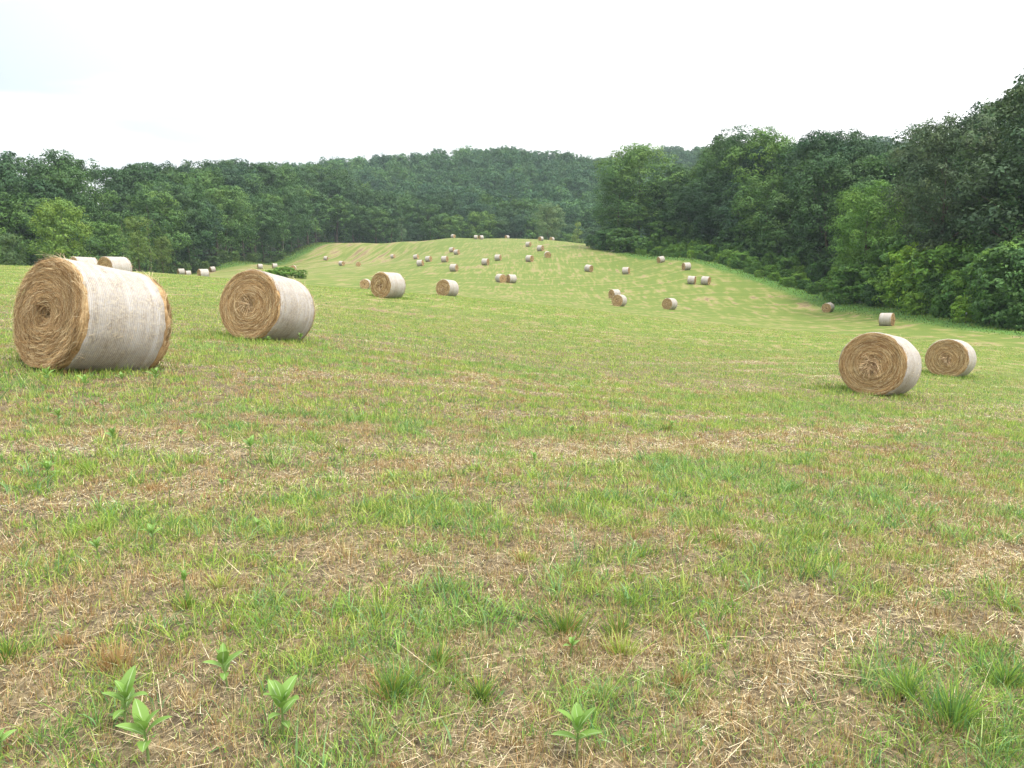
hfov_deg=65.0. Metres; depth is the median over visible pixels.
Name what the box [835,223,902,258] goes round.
shrub
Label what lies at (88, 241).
broadleaf tree
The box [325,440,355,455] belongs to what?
grass tuft
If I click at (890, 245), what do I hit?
shrub
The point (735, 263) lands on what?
shrub
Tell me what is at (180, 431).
milkweed seedling
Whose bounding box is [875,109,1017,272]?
broadleaf tree
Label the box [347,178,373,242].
broadleaf tree
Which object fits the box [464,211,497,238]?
broadleaf tree
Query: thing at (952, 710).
grass tuft
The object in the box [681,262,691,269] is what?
hay bale
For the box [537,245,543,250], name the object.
hay bale
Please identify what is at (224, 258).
shrub
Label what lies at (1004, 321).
shrub
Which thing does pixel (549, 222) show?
broadleaf tree
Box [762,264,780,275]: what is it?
shrub
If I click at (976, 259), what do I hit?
shrub
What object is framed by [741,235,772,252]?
shrub
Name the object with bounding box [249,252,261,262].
shrub
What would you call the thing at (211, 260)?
shrub
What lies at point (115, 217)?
broadleaf tree
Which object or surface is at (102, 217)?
broadleaf tree
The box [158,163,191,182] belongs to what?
broadleaf tree
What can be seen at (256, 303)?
hay bale
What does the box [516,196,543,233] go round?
broadleaf tree
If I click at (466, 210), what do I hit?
broadleaf tree
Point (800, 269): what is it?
shrub
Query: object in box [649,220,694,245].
shrub
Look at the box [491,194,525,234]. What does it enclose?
broadleaf tree
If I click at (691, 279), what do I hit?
hay bale
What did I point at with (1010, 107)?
broadleaf tree
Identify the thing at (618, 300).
hay bale
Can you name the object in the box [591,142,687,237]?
broadleaf tree
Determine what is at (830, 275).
shrub
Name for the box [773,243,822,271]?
shrub
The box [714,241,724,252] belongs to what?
shrub
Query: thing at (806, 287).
shrub
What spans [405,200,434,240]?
broadleaf tree
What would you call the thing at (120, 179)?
broadleaf tree
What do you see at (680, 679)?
grass tuft
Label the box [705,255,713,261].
shrub
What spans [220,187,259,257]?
broadleaf tree
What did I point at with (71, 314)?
hay bale
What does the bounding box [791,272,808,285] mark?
shrub
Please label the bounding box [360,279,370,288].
hay bale
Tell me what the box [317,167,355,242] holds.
broadleaf tree
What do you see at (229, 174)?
broadleaf tree
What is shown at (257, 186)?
broadleaf tree
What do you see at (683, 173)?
broadleaf tree
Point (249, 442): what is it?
milkweed seedling
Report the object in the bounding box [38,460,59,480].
milkweed seedling
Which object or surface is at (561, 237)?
broadleaf tree
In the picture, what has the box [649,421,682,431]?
grass tuft
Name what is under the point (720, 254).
shrub
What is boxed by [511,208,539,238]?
broadleaf tree
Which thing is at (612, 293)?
hay bale
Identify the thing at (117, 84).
sky
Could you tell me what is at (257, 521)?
milkweed seedling
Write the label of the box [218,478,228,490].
milkweed seedling
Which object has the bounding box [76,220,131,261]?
broadleaf tree
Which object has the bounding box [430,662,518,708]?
grass tuft
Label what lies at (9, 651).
grass tuft
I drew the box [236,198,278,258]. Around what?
broadleaf tree
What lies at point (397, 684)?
grass tuft
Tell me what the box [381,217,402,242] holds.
broadleaf tree
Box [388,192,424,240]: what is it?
broadleaf tree
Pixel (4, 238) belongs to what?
broadleaf tree
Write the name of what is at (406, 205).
broadleaf tree
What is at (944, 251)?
shrub
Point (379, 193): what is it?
broadleaf tree
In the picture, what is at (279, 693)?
milkweed seedling
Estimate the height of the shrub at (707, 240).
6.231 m
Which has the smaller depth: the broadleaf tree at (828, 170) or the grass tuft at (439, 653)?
the grass tuft at (439, 653)
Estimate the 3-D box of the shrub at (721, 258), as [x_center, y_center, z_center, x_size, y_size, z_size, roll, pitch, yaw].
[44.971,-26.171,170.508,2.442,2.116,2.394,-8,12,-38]
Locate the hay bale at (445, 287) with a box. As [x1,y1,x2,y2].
[435,279,458,295]
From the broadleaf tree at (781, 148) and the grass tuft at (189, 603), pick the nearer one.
the grass tuft at (189, 603)
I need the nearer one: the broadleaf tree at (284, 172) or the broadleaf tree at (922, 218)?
the broadleaf tree at (922, 218)
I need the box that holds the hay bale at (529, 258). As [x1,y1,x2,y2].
[525,255,533,261]
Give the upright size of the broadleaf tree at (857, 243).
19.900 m
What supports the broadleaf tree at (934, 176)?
on the field
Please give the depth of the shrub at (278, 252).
293.65 m
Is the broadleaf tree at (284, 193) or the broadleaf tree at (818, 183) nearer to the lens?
the broadleaf tree at (818, 183)
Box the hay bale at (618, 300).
[611,295,626,305]
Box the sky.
[0,0,1023,204]
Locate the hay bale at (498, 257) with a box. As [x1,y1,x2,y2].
[494,254,501,260]
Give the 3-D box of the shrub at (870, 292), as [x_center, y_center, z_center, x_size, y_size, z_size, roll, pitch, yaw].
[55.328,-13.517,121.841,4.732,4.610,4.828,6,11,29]
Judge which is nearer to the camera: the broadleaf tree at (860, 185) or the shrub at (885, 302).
the shrub at (885, 302)
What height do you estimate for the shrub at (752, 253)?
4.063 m
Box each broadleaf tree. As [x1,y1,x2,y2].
[0,151,33,205]
[0,153,51,265]
[0,170,35,261]
[0,192,55,265]
[0,199,82,265]
[0,231,30,265]
[11,178,75,264]
[24,164,105,253]
[25,148,101,226]
[26,197,94,258]
[41,162,108,253]
[46,149,93,254]
[64,217,104,259]
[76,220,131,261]
[81,158,114,252]
[87,167,143,268]
[89,186,130,256]
[97,162,161,264]
[98,184,164,270]
[98,208,155,270]
[117,215,156,271]
[119,163,183,212]
[124,189,191,272]
[125,177,182,271]
[125,190,174,271]
[140,184,204,269]
[143,160,188,254]
[149,236,174,272]
[150,175,193,266]
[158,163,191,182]
[159,180,198,265]
[166,170,217,255]
[170,183,216,264]
[177,197,228,261]
[179,162,219,251]
[180,159,226,251]
[187,166,226,255]
[194,198,235,255]
[197,185,253,256]
[202,159,237,248]
[206,157,266,249]
[210,164,255,250]
[211,191,256,256]
[212,168,230,252]
[220,162,271,251]
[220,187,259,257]
[233,170,269,256]
[236,165,271,254]
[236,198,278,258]
[241,161,284,254]
[241,196,289,261]
[253,192,291,258]
[263,166,303,251]
[263,186,305,254]
[270,180,313,251]
[271,161,309,250]
[283,194,315,248]
[284,168,326,245]
[298,186,325,244]
[299,161,333,243]
[304,187,331,243]
[316,179,352,241]
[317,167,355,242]
[318,193,355,242]
[334,203,371,242]
[343,185,377,242]
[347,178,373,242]
[357,206,393,243]
[365,189,407,243]
[366,189,403,241]
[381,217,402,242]
[384,198,417,241]
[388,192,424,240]
[396,216,407,241]
[399,222,423,241]
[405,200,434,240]
[409,187,435,240]
[413,203,447,240]
[419,194,459,239]
[426,188,464,238]
[430,213,466,239]
[449,218,478,237]
[456,204,487,237]
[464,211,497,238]
[471,203,500,238]
[476,190,497,212]
[488,217,517,238]
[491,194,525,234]
[494,205,519,237]
[504,214,536,238]
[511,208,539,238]
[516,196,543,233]
[519,216,546,238]
[532,202,567,239]
[546,231,565,240]
[557,224,577,240]
[560,233,576,242]
[567,227,589,242]
[571,221,584,243]
[577,224,594,242]
[588,227,603,234]
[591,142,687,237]
[591,173,646,237]
[639,176,697,244]
[651,163,700,227]
[662,186,713,251]
[681,172,741,241]
[682,150,723,234]
[692,124,777,233]
[696,136,743,200]
[707,181,766,238]
[710,145,756,244]
[715,125,802,224]
[727,145,799,217]
[727,173,794,248]
[751,192,828,256]
[771,152,819,250]
[773,127,889,251]
[783,145,855,256]
[785,153,879,278]
[813,156,885,250]
[823,179,909,284]
[824,180,925,259]
[825,137,883,195]
[830,151,933,239]
[857,141,902,182]
[863,183,940,250]
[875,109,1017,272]
[879,123,964,195]
[897,199,954,240]
[901,136,962,223]
[915,184,1014,246]
[927,145,982,220]
[945,75,1023,249]
[949,94,1023,230]
[964,142,1023,249]
[966,99,1006,138]
[975,114,1023,242]
[977,68,1023,129]
[995,96,1022,210]
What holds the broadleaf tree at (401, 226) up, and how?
on the field
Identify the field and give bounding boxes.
[0,191,1023,767]
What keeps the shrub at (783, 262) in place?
on the field
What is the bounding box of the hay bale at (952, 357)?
[924,339,976,376]
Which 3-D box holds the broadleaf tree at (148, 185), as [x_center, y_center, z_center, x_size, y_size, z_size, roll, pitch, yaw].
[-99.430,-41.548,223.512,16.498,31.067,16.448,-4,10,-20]
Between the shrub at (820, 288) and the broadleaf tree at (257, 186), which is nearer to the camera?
the shrub at (820, 288)
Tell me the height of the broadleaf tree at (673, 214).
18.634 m
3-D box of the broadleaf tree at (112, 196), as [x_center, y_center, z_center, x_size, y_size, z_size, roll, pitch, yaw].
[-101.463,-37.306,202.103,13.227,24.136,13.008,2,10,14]
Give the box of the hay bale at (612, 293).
[608,289,620,298]
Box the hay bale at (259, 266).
[257,264,262,268]
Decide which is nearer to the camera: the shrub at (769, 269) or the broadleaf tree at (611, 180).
the shrub at (769, 269)
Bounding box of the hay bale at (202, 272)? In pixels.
[197,269,209,275]
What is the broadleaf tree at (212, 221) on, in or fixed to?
on the field
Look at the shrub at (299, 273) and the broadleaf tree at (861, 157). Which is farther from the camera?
the broadleaf tree at (861, 157)
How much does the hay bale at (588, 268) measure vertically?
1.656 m
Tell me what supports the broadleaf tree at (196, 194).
on the field
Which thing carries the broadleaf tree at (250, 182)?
on the field
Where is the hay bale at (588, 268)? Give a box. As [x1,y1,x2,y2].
[584,265,593,271]
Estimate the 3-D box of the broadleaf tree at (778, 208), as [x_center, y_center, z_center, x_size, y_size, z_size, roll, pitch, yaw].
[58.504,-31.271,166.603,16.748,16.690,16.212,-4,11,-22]
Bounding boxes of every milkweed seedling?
[0,728,16,758]
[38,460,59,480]
[39,366,54,386]
[50,408,62,425]
[77,374,92,391]
[89,536,100,558]
[102,665,147,731]
[105,426,117,446]
[115,371,127,386]
[115,698,171,763]
[139,523,161,544]
[145,367,163,377]
[177,429,185,442]
[178,569,190,591]
[203,643,243,690]
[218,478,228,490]
[242,435,257,457]
[252,517,260,534]
[263,675,298,734]
[530,451,536,466]
[551,702,601,761]
[563,636,579,655]
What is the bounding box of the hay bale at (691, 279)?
[687,276,695,283]
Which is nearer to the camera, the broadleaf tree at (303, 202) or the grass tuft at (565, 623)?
the grass tuft at (565, 623)
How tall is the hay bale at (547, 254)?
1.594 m
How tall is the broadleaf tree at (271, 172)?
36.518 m
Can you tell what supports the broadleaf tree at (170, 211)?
on the field
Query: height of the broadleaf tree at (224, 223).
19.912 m
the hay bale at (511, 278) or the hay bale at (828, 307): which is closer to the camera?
the hay bale at (828, 307)
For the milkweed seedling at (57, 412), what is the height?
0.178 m
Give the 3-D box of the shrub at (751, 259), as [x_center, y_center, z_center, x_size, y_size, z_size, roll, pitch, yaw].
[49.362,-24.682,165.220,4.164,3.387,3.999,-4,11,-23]
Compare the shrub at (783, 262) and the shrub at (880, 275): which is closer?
the shrub at (880, 275)
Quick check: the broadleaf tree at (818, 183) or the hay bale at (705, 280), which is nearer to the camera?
the hay bale at (705, 280)
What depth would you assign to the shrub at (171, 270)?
212.02 m
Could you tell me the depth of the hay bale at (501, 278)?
134.36 m
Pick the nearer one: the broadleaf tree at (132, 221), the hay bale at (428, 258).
the broadleaf tree at (132, 221)
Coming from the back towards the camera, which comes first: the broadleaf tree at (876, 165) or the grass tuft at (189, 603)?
the broadleaf tree at (876, 165)
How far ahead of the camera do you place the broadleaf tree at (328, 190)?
348.06 m
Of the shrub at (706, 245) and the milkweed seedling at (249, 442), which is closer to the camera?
the milkweed seedling at (249, 442)
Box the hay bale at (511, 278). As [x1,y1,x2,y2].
[506,274,516,282]
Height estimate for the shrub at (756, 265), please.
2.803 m
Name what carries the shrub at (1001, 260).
on the field
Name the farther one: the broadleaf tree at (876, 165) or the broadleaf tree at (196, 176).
the broadleaf tree at (196, 176)
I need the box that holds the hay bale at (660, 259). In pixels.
[657,256,664,262]
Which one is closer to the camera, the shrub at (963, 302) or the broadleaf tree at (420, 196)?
the shrub at (963, 302)
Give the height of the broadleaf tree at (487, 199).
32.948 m
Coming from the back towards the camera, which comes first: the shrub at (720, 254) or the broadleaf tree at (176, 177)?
the broadleaf tree at (176, 177)
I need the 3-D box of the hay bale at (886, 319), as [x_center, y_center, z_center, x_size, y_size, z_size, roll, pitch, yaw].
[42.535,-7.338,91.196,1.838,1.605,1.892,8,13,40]
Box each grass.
[191,242,1023,338]
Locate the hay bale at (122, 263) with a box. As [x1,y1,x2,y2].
[97,256,132,271]
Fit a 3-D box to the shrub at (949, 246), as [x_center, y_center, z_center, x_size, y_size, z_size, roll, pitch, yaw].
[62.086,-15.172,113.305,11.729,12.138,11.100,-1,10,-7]
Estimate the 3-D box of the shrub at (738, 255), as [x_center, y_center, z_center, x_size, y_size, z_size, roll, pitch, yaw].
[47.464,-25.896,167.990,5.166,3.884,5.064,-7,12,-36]
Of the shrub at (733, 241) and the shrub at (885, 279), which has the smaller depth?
the shrub at (885, 279)
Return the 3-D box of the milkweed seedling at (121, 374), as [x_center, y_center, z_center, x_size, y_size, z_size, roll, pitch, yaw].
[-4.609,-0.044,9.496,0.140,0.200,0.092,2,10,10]
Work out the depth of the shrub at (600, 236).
208.59 m
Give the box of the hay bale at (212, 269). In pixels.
[209,266,215,271]
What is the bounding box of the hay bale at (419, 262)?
[416,260,423,265]
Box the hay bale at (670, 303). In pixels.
[661,298,677,309]
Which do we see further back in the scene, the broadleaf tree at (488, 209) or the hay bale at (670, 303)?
the broadleaf tree at (488, 209)
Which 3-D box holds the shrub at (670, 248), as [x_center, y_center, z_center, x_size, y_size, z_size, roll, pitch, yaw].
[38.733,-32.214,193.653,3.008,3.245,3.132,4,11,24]
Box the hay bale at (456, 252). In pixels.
[453,249,459,254]
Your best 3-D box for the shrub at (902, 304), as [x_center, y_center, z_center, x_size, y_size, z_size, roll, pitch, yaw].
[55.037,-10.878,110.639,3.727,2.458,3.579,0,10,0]
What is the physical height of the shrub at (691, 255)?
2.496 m
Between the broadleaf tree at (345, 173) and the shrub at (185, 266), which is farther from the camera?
the broadleaf tree at (345, 173)
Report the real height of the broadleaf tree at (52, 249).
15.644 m
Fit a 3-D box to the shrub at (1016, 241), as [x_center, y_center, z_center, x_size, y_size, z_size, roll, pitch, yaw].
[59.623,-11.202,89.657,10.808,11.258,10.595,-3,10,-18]
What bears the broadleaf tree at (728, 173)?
on the field
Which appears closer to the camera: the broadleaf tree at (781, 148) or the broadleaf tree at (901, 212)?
the broadleaf tree at (901, 212)
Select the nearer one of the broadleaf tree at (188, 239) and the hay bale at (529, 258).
the hay bale at (529, 258)
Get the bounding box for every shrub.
[166,265,177,273]
[177,262,191,272]
[186,258,202,272]
[198,260,209,268]
[205,255,222,266]
[216,250,229,262]
[229,250,240,260]
[245,253,258,261]
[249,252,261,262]
[261,269,277,273]
[263,258,270,262]
[272,266,296,277]
[277,251,285,258]
[294,269,307,278]
[584,234,603,246]
[590,228,617,249]
[605,226,640,251]
[630,235,650,253]
[635,240,655,252]
[640,249,646,254]
[646,224,674,240]
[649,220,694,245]
[650,248,661,255]
[666,244,677,252]
[674,244,685,255]
[677,242,687,250]
[680,250,687,256]
[686,249,694,257]
[688,246,700,254]
[690,238,707,246]
[694,244,715,255]
[698,233,712,244]
[703,244,717,254]
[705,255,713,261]
[712,221,767,252]
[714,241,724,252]
[715,253,725,261]
[718,243,746,253]
[719,256,727,263]
[721,249,742,260]
[727,251,750,266]
[729,259,742,268]
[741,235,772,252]
[742,250,763,261]
[742,256,762,267]
[748,267,755,273]
[749,226,800,262]
[751,261,763,271]
[753,269,763,277]
[760,256,773,266]
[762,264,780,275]
[767,272,780,280]
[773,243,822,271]
[773,255,803,277]
[779,269,794,277]
[779,277,788,284]
[783,277,794,286]
[789,265,806,276]
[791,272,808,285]
[797,279,810,288]
[805,260,824,282]
[805,283,814,291]
[807,250,830,276]
[807,285,818,293]
[814,282,827,291]
[819,261,879,303]
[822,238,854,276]
[825,255,863,283]
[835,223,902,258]
[835,284,848,301]
[848,280,861,301]
[851,265,883,301]
[860,280,886,305]
[861,269,891,303]
[865,263,901,306]
[867,227,962,291]
[882,287,900,306]
[885,241,935,308]
[894,238,982,312]
[895,283,911,308]
[897,297,918,310]
[901,291,931,314]
[915,235,973,287]
[919,267,960,313]
[929,294,954,317]
[930,243,980,296]
[932,267,971,313]
[937,243,998,316]
[949,294,977,322]
[954,240,1023,310]
[966,244,1023,327]
[966,288,1010,324]
[998,233,1023,305]
[999,307,1014,327]
[1000,300,1023,330]
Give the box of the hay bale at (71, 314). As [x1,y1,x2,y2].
[7,252,179,371]
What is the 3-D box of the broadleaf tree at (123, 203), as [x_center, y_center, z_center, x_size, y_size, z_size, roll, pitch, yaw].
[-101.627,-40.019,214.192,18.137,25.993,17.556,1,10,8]
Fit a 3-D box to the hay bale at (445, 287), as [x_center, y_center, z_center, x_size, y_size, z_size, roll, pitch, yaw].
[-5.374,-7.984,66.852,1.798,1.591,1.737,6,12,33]
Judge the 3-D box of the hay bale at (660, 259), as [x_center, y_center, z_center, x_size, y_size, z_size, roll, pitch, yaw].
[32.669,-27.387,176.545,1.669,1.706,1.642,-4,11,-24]
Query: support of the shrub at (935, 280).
on the field
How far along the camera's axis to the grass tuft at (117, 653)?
3.03 m
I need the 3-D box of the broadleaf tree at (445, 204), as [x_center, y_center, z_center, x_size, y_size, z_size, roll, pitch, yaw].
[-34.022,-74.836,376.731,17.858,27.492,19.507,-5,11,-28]
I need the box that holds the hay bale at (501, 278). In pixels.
[495,274,506,282]
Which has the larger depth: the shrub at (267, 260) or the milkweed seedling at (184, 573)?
the shrub at (267, 260)
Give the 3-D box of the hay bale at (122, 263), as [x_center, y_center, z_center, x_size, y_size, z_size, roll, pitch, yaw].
[-22.525,-6.504,45.550,1.798,1.488,1.695,5,11,29]
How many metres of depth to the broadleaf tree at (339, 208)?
341.02 m
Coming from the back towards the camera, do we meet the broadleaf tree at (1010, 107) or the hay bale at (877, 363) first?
the broadleaf tree at (1010, 107)
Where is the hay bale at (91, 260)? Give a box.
[70,256,97,264]
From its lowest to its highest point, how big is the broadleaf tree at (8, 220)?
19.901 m
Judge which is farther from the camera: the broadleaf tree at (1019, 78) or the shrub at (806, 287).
the shrub at (806, 287)
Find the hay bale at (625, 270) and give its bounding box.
[622,267,629,273]
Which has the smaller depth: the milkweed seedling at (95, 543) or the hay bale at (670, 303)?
the milkweed seedling at (95, 543)
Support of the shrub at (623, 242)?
on the field
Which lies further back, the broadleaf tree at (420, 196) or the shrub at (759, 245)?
the broadleaf tree at (420, 196)
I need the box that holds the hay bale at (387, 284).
[369,272,405,297]
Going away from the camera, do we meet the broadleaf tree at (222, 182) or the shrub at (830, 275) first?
the shrub at (830, 275)
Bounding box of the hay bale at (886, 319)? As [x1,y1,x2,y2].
[877,313,894,325]
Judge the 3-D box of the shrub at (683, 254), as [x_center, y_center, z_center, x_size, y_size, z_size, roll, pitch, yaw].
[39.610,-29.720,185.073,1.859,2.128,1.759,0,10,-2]
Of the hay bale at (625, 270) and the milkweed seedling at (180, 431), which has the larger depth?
the hay bale at (625, 270)
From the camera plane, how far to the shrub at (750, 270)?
160.08 m
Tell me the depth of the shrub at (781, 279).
152.08 m
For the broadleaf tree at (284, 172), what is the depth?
316.26 m
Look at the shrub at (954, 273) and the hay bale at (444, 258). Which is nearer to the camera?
the shrub at (954, 273)
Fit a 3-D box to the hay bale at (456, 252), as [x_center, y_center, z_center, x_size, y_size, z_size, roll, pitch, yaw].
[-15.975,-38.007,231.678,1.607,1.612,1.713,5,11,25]
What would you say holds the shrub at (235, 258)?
on the field
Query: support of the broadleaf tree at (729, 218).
on the field
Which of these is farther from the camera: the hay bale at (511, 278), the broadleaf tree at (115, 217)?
the broadleaf tree at (115, 217)
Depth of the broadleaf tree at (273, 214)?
281.88 m
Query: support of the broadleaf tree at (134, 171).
on the field
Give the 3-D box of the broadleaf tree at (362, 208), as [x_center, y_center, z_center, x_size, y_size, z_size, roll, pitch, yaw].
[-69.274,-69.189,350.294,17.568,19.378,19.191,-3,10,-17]
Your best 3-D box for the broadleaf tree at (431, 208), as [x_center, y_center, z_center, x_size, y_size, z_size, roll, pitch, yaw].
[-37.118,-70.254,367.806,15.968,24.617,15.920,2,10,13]
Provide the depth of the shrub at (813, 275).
152.32 m
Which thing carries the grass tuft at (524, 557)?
on the field
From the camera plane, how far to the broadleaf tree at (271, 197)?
291.01 m
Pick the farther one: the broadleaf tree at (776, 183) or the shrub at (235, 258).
the shrub at (235, 258)
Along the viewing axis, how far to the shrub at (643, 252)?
198.26 m
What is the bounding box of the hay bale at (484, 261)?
[481,258,489,264]
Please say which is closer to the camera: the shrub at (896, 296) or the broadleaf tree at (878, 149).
the shrub at (896, 296)
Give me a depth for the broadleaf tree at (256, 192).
307.80 m
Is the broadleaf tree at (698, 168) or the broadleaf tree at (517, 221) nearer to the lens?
the broadleaf tree at (698, 168)
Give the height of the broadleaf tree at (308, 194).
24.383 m
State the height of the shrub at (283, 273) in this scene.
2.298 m
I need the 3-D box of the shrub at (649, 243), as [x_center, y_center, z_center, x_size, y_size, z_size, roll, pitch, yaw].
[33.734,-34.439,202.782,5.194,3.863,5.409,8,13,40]
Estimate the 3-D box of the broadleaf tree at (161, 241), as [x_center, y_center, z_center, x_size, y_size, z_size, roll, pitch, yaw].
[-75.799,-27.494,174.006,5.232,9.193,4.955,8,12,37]
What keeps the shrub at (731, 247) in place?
on the field
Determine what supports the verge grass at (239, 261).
on the field
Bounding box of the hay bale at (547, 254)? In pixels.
[544,251,550,257]
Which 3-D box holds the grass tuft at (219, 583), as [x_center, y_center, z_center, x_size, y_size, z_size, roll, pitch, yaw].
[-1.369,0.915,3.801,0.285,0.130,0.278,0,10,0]
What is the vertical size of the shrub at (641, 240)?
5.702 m
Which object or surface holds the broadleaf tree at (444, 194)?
on the field
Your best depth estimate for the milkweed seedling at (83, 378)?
8.75 m
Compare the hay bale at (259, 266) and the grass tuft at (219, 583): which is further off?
the hay bale at (259, 266)
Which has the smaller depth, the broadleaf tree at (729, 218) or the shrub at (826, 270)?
the shrub at (826, 270)
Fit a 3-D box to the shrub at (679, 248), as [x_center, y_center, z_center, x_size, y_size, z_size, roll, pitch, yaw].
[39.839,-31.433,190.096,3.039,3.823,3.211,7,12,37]
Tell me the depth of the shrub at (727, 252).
169.85 m
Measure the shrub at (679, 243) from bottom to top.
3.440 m
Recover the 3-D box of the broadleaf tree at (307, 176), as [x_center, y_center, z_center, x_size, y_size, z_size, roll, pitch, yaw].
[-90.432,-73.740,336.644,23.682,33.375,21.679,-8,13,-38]
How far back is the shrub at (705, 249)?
179.88 m
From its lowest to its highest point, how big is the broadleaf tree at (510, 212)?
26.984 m
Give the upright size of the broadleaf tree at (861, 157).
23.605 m
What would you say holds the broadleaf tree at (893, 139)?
on the field
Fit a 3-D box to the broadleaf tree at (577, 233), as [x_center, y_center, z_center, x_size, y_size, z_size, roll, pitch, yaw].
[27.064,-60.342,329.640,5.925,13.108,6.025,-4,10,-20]
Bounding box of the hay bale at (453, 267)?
[449,264,458,271]
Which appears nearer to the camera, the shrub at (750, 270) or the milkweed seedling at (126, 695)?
the milkweed seedling at (126, 695)
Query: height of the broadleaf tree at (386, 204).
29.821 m
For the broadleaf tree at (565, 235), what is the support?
on the field
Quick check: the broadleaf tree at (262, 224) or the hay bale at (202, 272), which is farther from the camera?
the broadleaf tree at (262, 224)
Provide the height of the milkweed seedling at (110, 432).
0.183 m
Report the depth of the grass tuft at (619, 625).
3.44 m
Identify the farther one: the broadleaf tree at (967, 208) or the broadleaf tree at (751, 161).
the broadleaf tree at (751, 161)
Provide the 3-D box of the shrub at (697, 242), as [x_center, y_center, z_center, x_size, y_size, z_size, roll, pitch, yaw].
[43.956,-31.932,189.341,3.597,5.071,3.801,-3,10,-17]
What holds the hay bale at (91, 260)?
on the field
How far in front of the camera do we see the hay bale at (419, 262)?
183.91 m
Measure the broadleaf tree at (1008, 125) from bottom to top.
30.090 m
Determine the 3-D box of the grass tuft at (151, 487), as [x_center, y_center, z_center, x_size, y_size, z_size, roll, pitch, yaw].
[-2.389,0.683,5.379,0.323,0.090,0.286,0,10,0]
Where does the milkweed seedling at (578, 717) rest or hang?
on the field
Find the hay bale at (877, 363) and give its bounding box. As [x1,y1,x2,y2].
[836,332,925,395]
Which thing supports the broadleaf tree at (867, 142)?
on the field
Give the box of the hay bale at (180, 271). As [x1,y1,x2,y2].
[177,269,184,274]
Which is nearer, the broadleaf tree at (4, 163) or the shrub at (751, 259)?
the shrub at (751, 259)
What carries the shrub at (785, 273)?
on the field
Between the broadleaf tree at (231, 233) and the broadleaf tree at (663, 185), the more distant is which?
the broadleaf tree at (231, 233)
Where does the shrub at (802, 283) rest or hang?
on the field
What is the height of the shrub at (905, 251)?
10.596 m
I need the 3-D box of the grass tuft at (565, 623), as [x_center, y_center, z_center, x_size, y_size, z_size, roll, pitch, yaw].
[0.219,0.979,3.478,0.515,0.195,0.434,0,10,0]
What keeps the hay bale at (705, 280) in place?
on the field
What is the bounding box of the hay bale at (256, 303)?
[213,264,317,340]
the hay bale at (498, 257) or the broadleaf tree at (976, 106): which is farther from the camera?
the hay bale at (498, 257)
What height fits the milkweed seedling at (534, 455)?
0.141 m
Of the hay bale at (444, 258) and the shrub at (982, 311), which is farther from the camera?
the hay bale at (444, 258)
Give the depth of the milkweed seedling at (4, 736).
2.50 m
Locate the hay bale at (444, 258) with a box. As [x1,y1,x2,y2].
[441,256,448,261]
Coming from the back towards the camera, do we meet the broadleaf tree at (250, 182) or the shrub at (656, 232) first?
the broadleaf tree at (250, 182)
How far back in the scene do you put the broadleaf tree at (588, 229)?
381.13 m
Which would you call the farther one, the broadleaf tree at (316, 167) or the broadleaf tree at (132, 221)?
the broadleaf tree at (316, 167)
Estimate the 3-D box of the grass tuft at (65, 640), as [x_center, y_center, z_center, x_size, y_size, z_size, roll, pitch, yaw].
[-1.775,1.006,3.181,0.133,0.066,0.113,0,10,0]
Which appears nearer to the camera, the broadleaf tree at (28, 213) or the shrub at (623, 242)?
the broadleaf tree at (28, 213)
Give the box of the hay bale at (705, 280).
[700,276,710,284]
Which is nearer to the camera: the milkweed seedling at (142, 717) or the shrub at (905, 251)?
the milkweed seedling at (142, 717)
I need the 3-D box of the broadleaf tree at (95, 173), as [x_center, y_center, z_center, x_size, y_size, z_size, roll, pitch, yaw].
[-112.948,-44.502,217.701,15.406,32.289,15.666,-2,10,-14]
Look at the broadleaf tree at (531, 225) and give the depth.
373.21 m
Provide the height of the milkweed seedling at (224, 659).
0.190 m
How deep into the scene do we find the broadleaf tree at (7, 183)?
169.19 m
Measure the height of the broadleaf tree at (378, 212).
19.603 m
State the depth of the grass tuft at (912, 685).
2.96 m
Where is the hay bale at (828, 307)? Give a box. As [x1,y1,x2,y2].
[821,302,834,311]
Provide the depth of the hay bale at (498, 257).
185.86 m
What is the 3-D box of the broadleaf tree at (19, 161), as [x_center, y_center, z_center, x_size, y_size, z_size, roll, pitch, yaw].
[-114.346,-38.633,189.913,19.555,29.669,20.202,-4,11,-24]
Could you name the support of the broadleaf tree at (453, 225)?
on the field
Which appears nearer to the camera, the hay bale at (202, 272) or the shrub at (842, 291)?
the hay bale at (202, 272)
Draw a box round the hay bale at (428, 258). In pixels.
[425,256,431,261]
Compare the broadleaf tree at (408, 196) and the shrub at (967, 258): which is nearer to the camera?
the shrub at (967, 258)
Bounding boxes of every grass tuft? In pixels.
[0,612,60,666]
[49,632,81,649]
[71,636,154,678]
[138,478,172,493]
[160,582,212,611]
[194,563,243,592]
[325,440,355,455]
[328,644,460,713]
[413,632,470,671]
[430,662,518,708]
[502,541,544,570]
[506,587,617,646]
[581,603,655,641]
[594,627,661,659]
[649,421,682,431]
[660,665,697,689]
[704,523,743,546]
[845,647,999,708]
[860,651,1021,750]
[956,644,1023,694]
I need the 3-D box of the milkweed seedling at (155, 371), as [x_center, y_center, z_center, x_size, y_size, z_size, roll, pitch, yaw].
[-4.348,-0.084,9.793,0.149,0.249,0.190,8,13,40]

